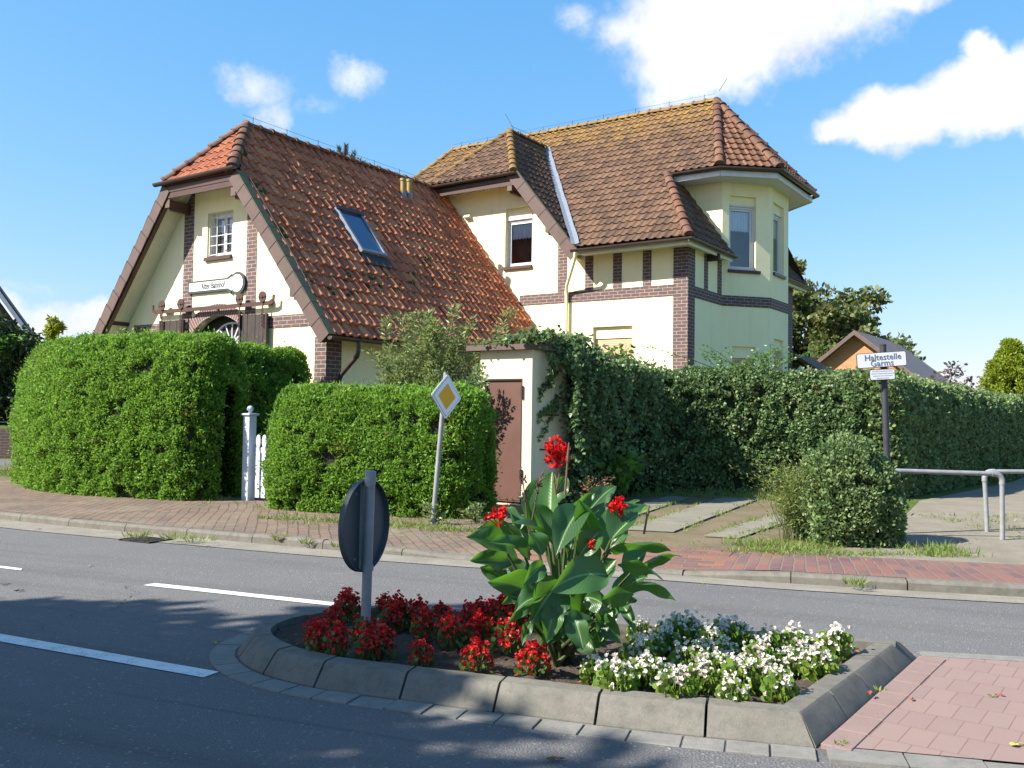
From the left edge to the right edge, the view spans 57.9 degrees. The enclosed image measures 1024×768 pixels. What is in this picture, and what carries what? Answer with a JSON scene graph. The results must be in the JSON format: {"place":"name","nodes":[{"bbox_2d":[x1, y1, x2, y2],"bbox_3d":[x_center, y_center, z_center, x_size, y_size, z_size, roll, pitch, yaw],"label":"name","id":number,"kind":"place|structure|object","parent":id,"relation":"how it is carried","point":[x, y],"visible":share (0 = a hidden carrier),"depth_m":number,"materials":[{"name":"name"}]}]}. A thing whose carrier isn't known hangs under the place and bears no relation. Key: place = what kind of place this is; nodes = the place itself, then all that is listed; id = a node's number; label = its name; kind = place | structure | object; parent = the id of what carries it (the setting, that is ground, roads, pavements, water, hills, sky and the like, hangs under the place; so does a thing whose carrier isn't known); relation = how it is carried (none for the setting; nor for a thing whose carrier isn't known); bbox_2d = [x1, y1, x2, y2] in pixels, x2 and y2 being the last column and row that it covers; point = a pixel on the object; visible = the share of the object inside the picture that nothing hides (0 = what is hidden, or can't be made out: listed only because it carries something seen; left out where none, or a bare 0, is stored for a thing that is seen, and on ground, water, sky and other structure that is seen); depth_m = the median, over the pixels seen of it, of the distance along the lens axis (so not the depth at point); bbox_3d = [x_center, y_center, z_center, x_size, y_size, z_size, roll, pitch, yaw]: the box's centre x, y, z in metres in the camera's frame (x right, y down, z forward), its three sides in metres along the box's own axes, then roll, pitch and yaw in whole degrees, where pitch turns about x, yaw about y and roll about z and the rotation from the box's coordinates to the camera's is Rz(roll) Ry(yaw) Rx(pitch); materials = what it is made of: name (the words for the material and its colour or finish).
{"place":"outdoors","nodes":[
{"label":"outdoors","id":0,"kind":"place"},
{"bbox_2d":[0,477,523,555],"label":"pavement","id":1,"kind":"structure","parent":0,"point":[226,515],"depth_m":12.61,"materials":[{"name":"brick"}]},
{"bbox_2d":[5,325,254,501],"bbox_3d":[-7.950,0.475,17.615,2.925,2.968,8.668,3,-3,-43],"label":"clipped hedge","id":2,"kind":"object","parent":1,"relation":"on","point":[147,414],"visible":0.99,"depth_m":15.22,"materials":[{"name":"green plant"}]},
{"bbox_2d":[241,406,258,500],"bbox_3d":[-4.268,1.121,15.017,0.210,1.537,0.210,-1,-3,34],"label":"gate post","id":3,"kind":"object","parent":1,"relation":"on","point":[249,453],"visible":0.98,"depth_m":14.96,"materials":[{"name":"white paint"}]},
{"bbox_2d":[254,435,274,497],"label":"garden gate","id":4,"kind":"structure","parent":3,"relation":"attached to","point":[259,450],"depth_m":14.88,"materials":[{"name":"white paint"}]},
{"bbox_2d":[257,374,506,519],"bbox_3d":[-1.942,0.866,13.720,3.772,2.079,1.904,0,-2,19],"label":"clipped hedge","id":5,"kind":"object","parent":1,"relation":"on","point":[329,444],"visible":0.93,"depth_m":13.11,"materials":[{"name":"green plant"}]},
{"bbox_2d":[430,372,460,524],"bbox_3d":[-0.919,0.865,11.991,0.170,2.036,0.574,-1,-3,37],"label":"priority road sign","id":6,"kind":"object","parent":1,"relation":"on","point":[445,396],"visible":0.94,"depth_m":11.94,"materials":[{"name":"metal"}]},
{"bbox_2d":[0,458,1020,548],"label":"garden ground","id":7,"kind":"structure","parent":0,"point":[911,503],"depth_m":18.88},
{"bbox_2d":[0,428,13,458],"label":"garden wall","id":8,"kind":"structure","parent":7,"relation":"on","point":[5,447],"depth_m":26.95,"materials":[{"name":"brick"}]},
{"bbox_2d":[0,286,33,414],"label":"neighbour house","id":9,"kind":"structure","parent":7,"relation":"on","point":[12,308],"depth_m":35.52,"materials":[{"name":"brick"}]},
{"bbox_2d":[0,312,45,424],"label":"dark evergreen","id":10,"kind":"object","parent":7,"relation":"on","point":[10,366],"visible":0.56,"depth_m":29.24,"materials":[{"name":"green plant"}]},
{"bbox_2d":[41,314,67,341],"bbox_3d":[-12.936,0.135,26.046,1.419,4.230,1.168,1,-2,0],"label":"young conifer","id":11,"kind":"object","parent":7,"relation":"on","point":[54,327],"visible":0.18,"depth_m":25.90,"materials":[{"name":"green plant"}]},
{"bbox_2d":[237,336,316,491],"bbox_3d":[-4.607,0.559,17.283,1.373,2.876,2.174,0,-2,31],"label":"clipped hedge","id":12,"kind":"object","parent":7,"relation":"on","point":[272,368],"visible":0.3,"depth_m":16.91,"materials":[{"name":"green plant"}]},
{"bbox_2d":[94,79,832,385],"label":"station house","id":13,"kind":"structure","parent":7,"relation":"on","point":[664,229],"depth_m":23.36,"materials":[{"name":"yellow paint"}]},
{"bbox_2d":[188,272,245,293],"bbox_3d":[-6.470,-2.158,20.216,1.910,0.489,0.049,-1,-3,34],"label":"signboard","id":14,"kind":"object","parent":13,"relation":"attached to","point":[235,283],"visible":1,"depth_m":20.08,"materials":[{"name":"white"}]},
{"bbox_2d":[203,212,232,261],"bbox_3d":[-6.258,-3.239,20.545,0.900,1.070,0.710,-1,-3,34],"label":"window","id":15,"kind":"structure","parent":13,"relation":"in","point":[222,227],"depth_m":20.48,"materials":[{"name":"white glass"}]},
{"bbox_2d":[202,316,238,343],"bbox_3d":[-6.314,0.241,20.359,1.960,3.600,0.070,-1,-3,34],"label":"arched window","id":16,"kind":"structure","parent":13,"relation":"in","point":[227,324],"depth_m":20.47,"materials":[{"name":"white paint"}]},
{"bbox_2d":[502,206,532,269],"bbox_3d":[0.331,-3.992,25.594,0.935,1.720,0.700,-1,-3,34],"label":"window","id":17,"kind":"structure","parent":13,"relation":"in","point":[520,220],"depth_m":25.65,"materials":[{"name":"white paint"}]},
{"bbox_2d":[594,326,632,360],"bbox_3d":[2.626,-0.488,23.702,1.140,1.970,0.080,-1,-3,34],"label":"shuttered window","id":18,"kind":"structure","parent":13,"relation":"in","point":[611,336],"depth_m":23.69,"materials":[{"name":"yellow paint"}]},
{"bbox_2d":[732,346,753,368],"bbox_3d":[6.103,-0.202,24.598,0.680,1.570,0.080,1,-2,-16],"label":"shuttered window","id":19,"kind":"structure","parent":13,"relation":"in","point":[740,353],"depth_m":24.59,"materials":[{"name":"yellow paint"}]},
{"bbox_2d":[728,196,760,273],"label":"window","id":20,"kind":"structure","parent":13,"relation":"in","point":[741,209],"depth_m":24.83,"materials":[{"name":"grey glass"}]},
{"bbox_2d":[773,205,785,279],"bbox_3d":[7.099,-3.920,25.577,0.680,2.000,0.960,-1,-3,34],"label":"window","id":21,"kind":"structure","parent":13,"relation":"in","point":[777,211],"depth_m":25.78,"materials":[{"name":"grey glass"}]},
{"bbox_2d":[0,462,1023,745],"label":"weeds","id":22,"kind":"object","parent":7,"relation":"on","point":[930,548],"visible":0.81,"depth_m":10.74,"materials":[{"name":"green plant"}]},
{"bbox_2d":[647,359,882,494],"bbox_3d":[3.906,0.829,18.354,7.157,2.675,2.222,1,-2,0],"label":"ivy hedge","id":23,"kind":"object","parent":7,"relation":"on","point":[717,422],"visible":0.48,"depth_m":17.91,"materials":[{"name":"green plant"}]},
{"bbox_2d":[639,343,834,371],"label":"hedge shoots","id":24,"kind":"object","parent":23,"relation":"attached to","point":[762,362],"visible":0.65,"depth_m":18.51,"materials":[{"name":"green plant"}]},
{"bbox_2d":[792,256,897,369],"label":"broadleaf tree","id":25,"kind":"object","parent":7,"relation":"on","point":[827,322],"visible":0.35,"depth_m":52.70,"materials":[{"name":"green plant"}]},
{"bbox_2d":[782,425,913,548],"bbox_3d":[3.934,1.183,10.937,1.452,1.400,1.462,0,-2,30],"label":"round bush","id":26,"kind":"object","parent":7,"relation":"on","point":[857,497],"visible":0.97,"depth_m":10.55,"materials":[{"name":"green plant"}]},
{"bbox_2d":[807,330,952,384],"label":"neighbour house","id":27,"kind":"structure","parent":7,"relation":"on","point":[844,352],"depth_m":46.44,"materials":[{"name":"orange brick"}]},
{"bbox_2d":[856,344,906,460],"bbox_3d":[4.696,0.700,11.813,0.644,2.421,0.130,1,-2,0],"label":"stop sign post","id":28,"kind":"object","parent":7,"relation":"on","point":[883,359],"visible":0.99,"depth_m":11.79,"materials":[{"name":"white metal"}]},
{"bbox_2d":[840,366,1023,497],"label":"path hedge","id":29,"kind":"object","parent":7,"relation":"on","point":[935,425],"visible":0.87,"depth_m":19.74,"materials":[{"name":"green plant"}]},
{"bbox_2d":[895,468,1004,539],"bbox_3d":[5.341,1.502,11.386,1.443,0.905,0.070,1,-2,1],"label":"path barrier","id":30,"kind":"object","parent":7,"relation":"on","point":[999,476],"visible":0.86,"depth_m":11.37,"materials":[{"name":"metal"}]},
{"bbox_2d":[922,361,981,388],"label":"reddish shrub tree","id":31,"kind":"object","parent":7,"relation":"on","point":[951,373],"visible":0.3,"depth_m":41.79,"materials":[{"name":"brown plant"}]},
{"bbox_2d":[976,336,1023,394],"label":"golden conifer","id":32,"kind":"object","parent":7,"relation":"on","point":[1004,371],"visible":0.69,"depth_m":39.62,"materials":[{"name":"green plant"}]},
{"bbox_2d":[982,469,1023,531],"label":"path barrier","id":33,"kind":"object","parent":7,"relation":"on","point":[985,492],"visible":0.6,"depth_m":12.19,"materials":[{"name":"metal"}]},
{"bbox_2d":[0,528,1023,767],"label":"road","id":34,"kind":"structure","parent":0,"point":[61,710],"depth_m":5.96,"materials":[{"name":"grey asphalt"}]},
{"bbox_2d":[0,634,217,676],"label":"lane marking","id":35,"kind":"object","parent":34,"relation":"on","point":[160,665],"visible":1,"depth_m":5.65,"materials":[{"name":"paint"}]},
{"bbox_2d":[146,583,360,605],"bbox_3d":[-2.168,1.740,7.633,2.156,0.001,0.125,0,-2,23],"label":"lane marking","id":36,"kind":"object","parent":34,"relation":"on","point":[244,594],"visible":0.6,"depth_m":7.65,"materials":[{"name":"paint"}]},
{"bbox_2d":[0,519,1023,602],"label":"gutter strip","id":37,"kind":"object","parent":34,"relation":"on","point":[286,549],"visible":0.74,"depth_m":9.50,"materials":[{"name":"grey concrete"}]},
{"bbox_2d":[209,606,915,761],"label":"traffic island","id":38,"kind":"structure","parent":34,"relation":"on","point":[807,721],"depth_m":4.80,"materials":[{"name":"concrete"}]},
{"bbox_2d":[304,618,335,652],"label":"red begonia","id":39,"kind":"object","parent":38,"relation":"on","point":[311,639],"visible":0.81,"depth_m":5.40,"materials":[{"name":"brown plant"}]},
{"bbox_2d":[321,602,346,631],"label":"red begonia","id":40,"kind":"object","parent":38,"relation":"on","point":[332,614],"visible":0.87,"depth_m":6.00,"materials":[{"name":"brown plant"}]},
{"bbox_2d":[322,619,351,657],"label":"red begonia","id":41,"kind":"object","parent":38,"relation":"on","point":[338,640],"visible":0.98,"depth_m":5.33,"materials":[{"name":"brown plant"}]},
{"bbox_2d":[333,588,357,622],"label":"red begonia","id":42,"kind":"object","parent":38,"relation":"on","point":[351,611],"visible":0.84,"depth_m":6.29,"materials":[{"name":"brown plant"}]},
{"bbox_2d":[338,470,389,630],"bbox_3d":[-0.902,1.098,5.793,0.109,1.118,0.580,0,-2,21],"label":"round sign","id":43,"kind":"object","parent":38,"relation":"on","point":[363,524],"visible":1,"depth_m":5.75,"materials":[{"name":"metal"}]},
{"bbox_2d":[349,613,380,641],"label":"red begonia","id":44,"kind":"object","parent":38,"relation":"on","point":[358,623],"visible":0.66,"depth_m":5.71,"materials":[{"name":"brown plant"}]},
{"bbox_2d":[353,624,380,660],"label":"red begonia","id":45,"kind":"object","parent":38,"relation":"on","point":[359,643],"visible":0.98,"depth_m":5.33,"materials":[{"name":"brown plant"}]},
{"bbox_2d":[367,623,397,659],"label":"red begonia","id":46,"kind":"object","parent":38,"relation":"on","point":[388,639],"visible":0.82,"depth_m":5.38,"materials":[{"name":"brown plant"}]},
{"bbox_2d":[377,601,404,633],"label":"red begonia","id":47,"kind":"object","parent":38,"relation":"on","point":[387,616],"visible":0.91,"depth_m":6.03,"materials":[{"name":"brown plant"}]},
{"bbox_2d":[382,589,412,628],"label":"red begonia","id":48,"kind":"object","parent":38,"relation":"on","point":[402,604],"visible":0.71,"depth_m":6.15,"materials":[{"name":"brown plant"}]},
{"bbox_2d":[402,593,431,629],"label":"red begonia","id":49,"kind":"object","parent":38,"relation":"on","point":[415,605],"visible":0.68,"depth_m":6.12,"materials":[{"name":"brown plant"}]},
{"bbox_2d":[407,635,434,666],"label":"red begonia","id":50,"kind":"object","parent":38,"relation":"on","point":[426,652],"visible":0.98,"depth_m":5.20,"materials":[{"name":"brown plant"}]},
{"bbox_2d":[409,606,437,643],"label":"red begonia","id":51,"kind":"object","parent":38,"relation":"on","point":[429,624],"visible":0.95,"depth_m":5.76,"materials":[{"name":"brown plant"}]},
{"bbox_2d":[436,607,469,652],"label":"red begonia","id":52,"kind":"object","parent":38,"relation":"on","point":[451,622],"visible":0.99,"depth_m":5.61,"materials":[{"name":"brown plant"}]},
{"bbox_2d":[459,636,494,673],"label":"red begonia","id":53,"kind":"object","parent":38,"relation":"on","point":[476,657],"visible":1,"depth_m":5.08,"materials":[{"name":"brown plant"}]},
{"bbox_2d":[463,608,496,647],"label":"red begonia","id":54,"kind":"object","parent":38,"relation":"on","point":[480,626],"visible":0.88,"depth_m":5.64,"materials":[{"name":"brown plant"}]},
{"bbox_2d":[489,612,525,654],"bbox_3d":[-0.023,1.508,5.531,0.222,0.268,0.206,4,-5,37],"label":"red begonia","id":55,"kind":"object","parent":38,"relation":"on","point":[505,642],"visible":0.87,"depth_m":5.50,"materials":[{"name":"brown plant"}]},
{"bbox_2d":[494,595,523,629],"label":"red begonia","id":56,"kind":"object","parent":38,"relation":"on","point":[501,608],"visible":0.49,"depth_m":6.07,"materials":[{"name":"brown plant"}]},
{"bbox_2d":[513,639,551,677],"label":"red begonia","id":57,"kind":"object","parent":38,"relation":"on","point":[529,659],"visible":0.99,"depth_m":5.01,"materials":[{"name":"brown plant"}]},
{"bbox_2d":[466,435,681,666],"bbox_3d":[0.357,0.958,5.357,1.229,1.326,1.045,1,-2,0],"label":"canna lily","id":58,"kind":"object","parent":38,"relation":"on","point":[569,603],"visible":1,"depth_m":5.12,"materials":[{"name":"green plant"}]},
{"bbox_2d":[579,653,608,683],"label":"white begonia","id":59,"kind":"object","parent":38,"relation":"on","point":[587,671],"visible":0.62,"depth_m":4.93,"materials":[{"name":"green plant"}]},
{"bbox_2d":[592,652,641,692],"bbox_3d":[0.536,1.503,4.769,0.242,0.238,0.242,1,-2,-32],"label":"white begonia","id":60,"kind":"object","parent":38,"relation":"on","point":[625,678],"visible":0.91,"depth_m":4.73,"materials":[{"name":"green plant"}]},
{"bbox_2d":[617,632,655,669],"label":"white begonia","id":61,"kind":"object","parent":38,"relation":"on","point":[626,650],"visible":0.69,"depth_m":5.19,"materials":[{"name":"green plant"}]},
{"bbox_2d":[623,649,665,688],"bbox_3d":[0.708,1.516,4.898,0.245,0.225,0.245,1,-9,17],"label":"white begonia","id":62,"kind":"object","parent":38,"relation":"on","point":[640,666],"visible":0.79,"depth_m":4.85,"materials":[{"name":"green plant"}]},
{"bbox_2d":[634,628,667,658],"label":"white begonia","id":63,"kind":"object","parent":38,"relation":"on","point":[660,649],"visible":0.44,"depth_m":5.47,"materials":[{"name":"green plant"}]},
{"bbox_2d":[652,622,681,655],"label":"white begonia","id":64,"kind":"object","parent":38,"relation":"on","point":[669,636],"visible":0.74,"depth_m":5.56,"materials":[{"name":"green plant"}]},
{"bbox_2d":[655,612,692,646],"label":"white begonia","id":65,"kind":"object","parent":38,"relation":"on","point":[683,629],"visible":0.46,"depth_m":5.74,"materials":[{"name":"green plant"}]},
{"bbox_2d":[652,664,696,699],"bbox_3d":[0.817,1.509,4.639,0.214,0.220,0.208,1,1,-7],"label":"white begonia","id":66,"kind":"object","parent":38,"relation":"on","point":[666,683],"visible":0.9,"depth_m":4.61,"materials":[{"name":"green plant"}]},
{"bbox_2d":[666,640,702,672],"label":"white begonia","id":67,"kind":"object","parent":38,"relation":"on","point":[675,657],"visible":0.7,"depth_m":5.11,"materials":[{"name":"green plant"}]},
{"bbox_2d":[683,658,719,695],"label":"white begonia","id":68,"kind":"object","parent":38,"relation":"on","point":[711,676],"visible":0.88,"depth_m":4.80,"materials":[{"name":"green plant"}]},
{"bbox_2d":[695,621,728,651],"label":"white begonia","id":69,"kind":"object","parent":38,"relation":"on","point":[715,633],"visible":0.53,"depth_m":5.55,"materials":[{"name":"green plant"}]},
{"bbox_2d":[701,646,727,677],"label":"white begonia","id":70,"kind":"object","parent":38,"relation":"on","point":[719,659],"visible":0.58,"depth_m":5.06,"materials":[{"name":"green plant"}]},
{"bbox_2d":[706,614,742,648],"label":"white begonia","id":71,"kind":"object","parent":38,"relation":"on","point":[722,625],"visible":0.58,"depth_m":5.71,"materials":[{"name":"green plant"}]},
{"bbox_2d":[710,634,740,659],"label":"white begonia","id":72,"kind":"object","parent":38,"relation":"on","point":[720,644],"visible":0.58,"depth_m":5.36,"materials":[{"name":"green plant"}]},
{"bbox_2d":[714,670,750,702],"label":"white begonia","id":73,"kind":"object","parent":38,"relation":"on","point":[741,692],"visible":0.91,"depth_m":4.56,"materials":[{"name":"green plant"}]},
{"bbox_2d":[721,614,753,647],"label":"white begonia","id":74,"kind":"object","parent":38,"relation":"on","point":[743,632],"visible":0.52,"depth_m":5.76,"materials":[{"name":"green plant"}]},
{"bbox_2d":[718,651,760,694],"bbox_3d":[1.191,1.520,4.852,0.231,0.228,0.213,-2,-4,12],"label":"white begonia","id":75,"kind":"object","parent":38,"relation":"on","point":[730,666],"visible":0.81,"depth_m":4.81,"materials":[{"name":"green plant"}]},
{"bbox_2d":[740,634,778,667],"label":"white begonia","id":76,"kind":"object","parent":38,"relation":"on","point":[753,646],"visible":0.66,"depth_m":5.17,"materials":[{"name":"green plant"}]},
{"bbox_2d":[748,654,782,696],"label":"white begonia","id":77,"kind":"object","parent":38,"relation":"on","point":[757,664],"visible":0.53,"depth_m":4.82,"materials":[{"name":"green plant"}]},
{"bbox_2d":[750,622,785,652],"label":"white begonia","id":78,"kind":"object","parent":38,"relation":"on","point":[777,640],"visible":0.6,"depth_m":5.52,"materials":[{"name":"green plant"}]},
{"bbox_2d":[759,664,798,704],"bbox_3d":[1.351,1.525,4.678,0.195,0.206,0.181,0,-6,-24],"label":"white begonia","id":79,"kind":"object","parent":38,"relation":"on","point":[770,685],"visible":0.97,"depth_m":4.65,"materials":[{"name":"green plant"}]},
{"bbox_2d":[775,646,800,675],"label":"white begonia","id":80,"kind":"object","parent":38,"relation":"on","point":[782,656],"visible":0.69,"depth_m":5.15,"materials":[{"name":"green plant"}]},
{"bbox_2d":[779,620,814,652],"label":"white begonia","id":81,"kind":"object","parent":38,"relation":"on","point":[788,635],"visible":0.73,"depth_m":5.52,"materials":[{"name":"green plant"}]},
{"bbox_2d":[785,640,819,677],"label":"white begonia","id":82,"kind":"object","parent":38,"relation":"on","point":[796,651],"visible":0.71,"depth_m":5.14,"materials":[{"name":"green plant"}]},
{"bbox_2d":[797,642,840,682],"bbox_3d":[1.690,1.539,5.112,0.229,0.224,0.229,-2,-5,-35],"label":"white begonia","id":83,"kind":"object","parent":38,"relation":"on","point":[826,656],"visible":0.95,"depth_m":5.08,"materials":[{"name":"green plant"}]},
{"bbox_2d":[815,621,853,661],"bbox_3d":[1.925,1.546,5.518,0.222,0.254,0.240,2,2,-10],"label":"white begonia","id":84,"kind":"object","parent":38,"relation":"on","point":[838,644],"visible":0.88,"depth_m":5.48,"materials":[{"name":"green plant"}]},
{"bbox_2d":[821,656,945,750],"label":"border blocks","id":85,"kind":"structure","parent":34,"relation":"on","point":[858,727],"depth_m":4.81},
{"bbox_2d":[826,651,1023,767],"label":"edging stones","id":86,"kind":"object","parent":34,"relation":"on","point":[865,758],"visible":0.67,"depth_m":4.08,"materials":[{"name":"concrete"}]},
{"bbox_2d":[848,656,1023,762],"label":"pink paving","id":87,"kind":"structure","parent":34,"relation":"on","point":[953,708],"depth_m":4.69,"materials":[{"name":"pink brick"}]},
{"bbox_2d":[0,511,1023,603],"bbox_3d":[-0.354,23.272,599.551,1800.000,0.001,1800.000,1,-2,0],"label":"ground","id":88,"kind":"structure","parent":0,"point":[548,572],"depth_m":9.59,"materials":[{"name":"grey concrete"}]},
{"bbox_2d":[0,511,1023,596],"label":"kerb","id":89,"kind":"structure","parent":88,"relation":"on","point":[953,586],"depth_m":8.93,"materials":[{"name":"concrete"}]},
{"bbox_2d":[0,0,1023,388],"label":"sky","id":90,"kind":"structure","parent":0,"point":[905,118],"materials":[{"name":"blue"}]},
{"bbox_2d":[260,492,808,553],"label":"driveway","id":91,"kind":"structure","parent":0,"point":[694,534],"depth_m":12.32,"materials":[{"name":"grey concrete"}]},
{"bbox_2d":[360,303,518,387],"bbox_3d":[-1.321,0.282,16.054,2.748,3.362,1.536,0,-2,16],"label":"tall shrub","id":92,"kind":"object","parent":91,"relation":"on","point":[426,366],"visible":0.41,"depth_m":15.97,"materials":[{"name":"green plant"}]},
{"bbox_2d":[434,362,489,450],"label":"tall shrub","id":93,"kind":"object","parent":91,"relation":"on","point":[477,383],"visible":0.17,"depth_m":15.24,"materials":[{"name":"green plant"}]},
{"bbox_2d":[466,343,568,505],"bbox_3d":[0.321,0.654,15.701,1.380,2.660,1.890,-1,-3,34],"label":"utility hut","id":94,"kind":"object","parent":91,"relation":"on","point":[516,374],"visible":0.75,"depth_m":14.99,"materials":[{"name":"paint"}]},
{"bbox_2d":[487,380,521,501],"bbox_3d":[-0.127,0.924,15.072,0.705,1.960,0.032,-1,-3,34],"label":"door","id":95,"kind":"structure","parent":94,"relation":"in","point":[506,399],"depth_m":15.01,"materials":[{"name":"brown paint"}]},
{"bbox_2d":[474,324,669,503],"bbox_3d":[1.345,0.579,16.305,1.840,2.999,4.541,-1,-3,42],"label":"ivy","id":96,"kind":"object","parent":94,"relation":"attached to","point":[610,405],"visible":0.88,"depth_m":15.67,"materials":[{"name":"green plant"}]},
{"bbox_2d":[597,446,645,500],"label":"young shrub","id":97,"kind":"object","parent":91,"relation":"on","point":[617,466],"visible":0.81,"depth_m":15.78,"materials":[{"name":"green plant"}]},
{"bbox_2d":[628,497,756,531],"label":"paving slabs","id":98,"kind":"structure","parent":91,"relation":"on","point":[671,522],"depth_m":13.45,"materials":[{"name":"concrete"}]},
{"bbox_2d":[703,514,784,537],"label":"paving slabs","id":99,"kind":"structure","parent":91,"relation":"on","point":[741,528],"depth_m":11.97,"materials":[{"name":"concrete"}]},
{"bbox_2d":[728,453,829,540],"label":"tall weeds","id":100,"kind":"object","parent":91,"relation":"on","point":[785,512],"visible":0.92,"depth_m":10.96,"materials":[{"name":"green plant"}]},
{"bbox_2d":[514,541,733,569],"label":"pavement","id":101,"kind":"structure","parent":0,"point":[710,559],"depth_m":9.55,"materials":[{"name":"red brick"}]},
{"bbox_2d":[721,550,1023,582],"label":"pavement","id":102,"kind":"structure","parent":0,"point":[947,570],"depth_m":9.02,"materials":[{"name":"red brick"}]},
{"bbox_2d":[800,477,1023,564],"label":"gravel path","id":103,"kind":"structure","parent":0,"point":[936,530],"depth_m":12.50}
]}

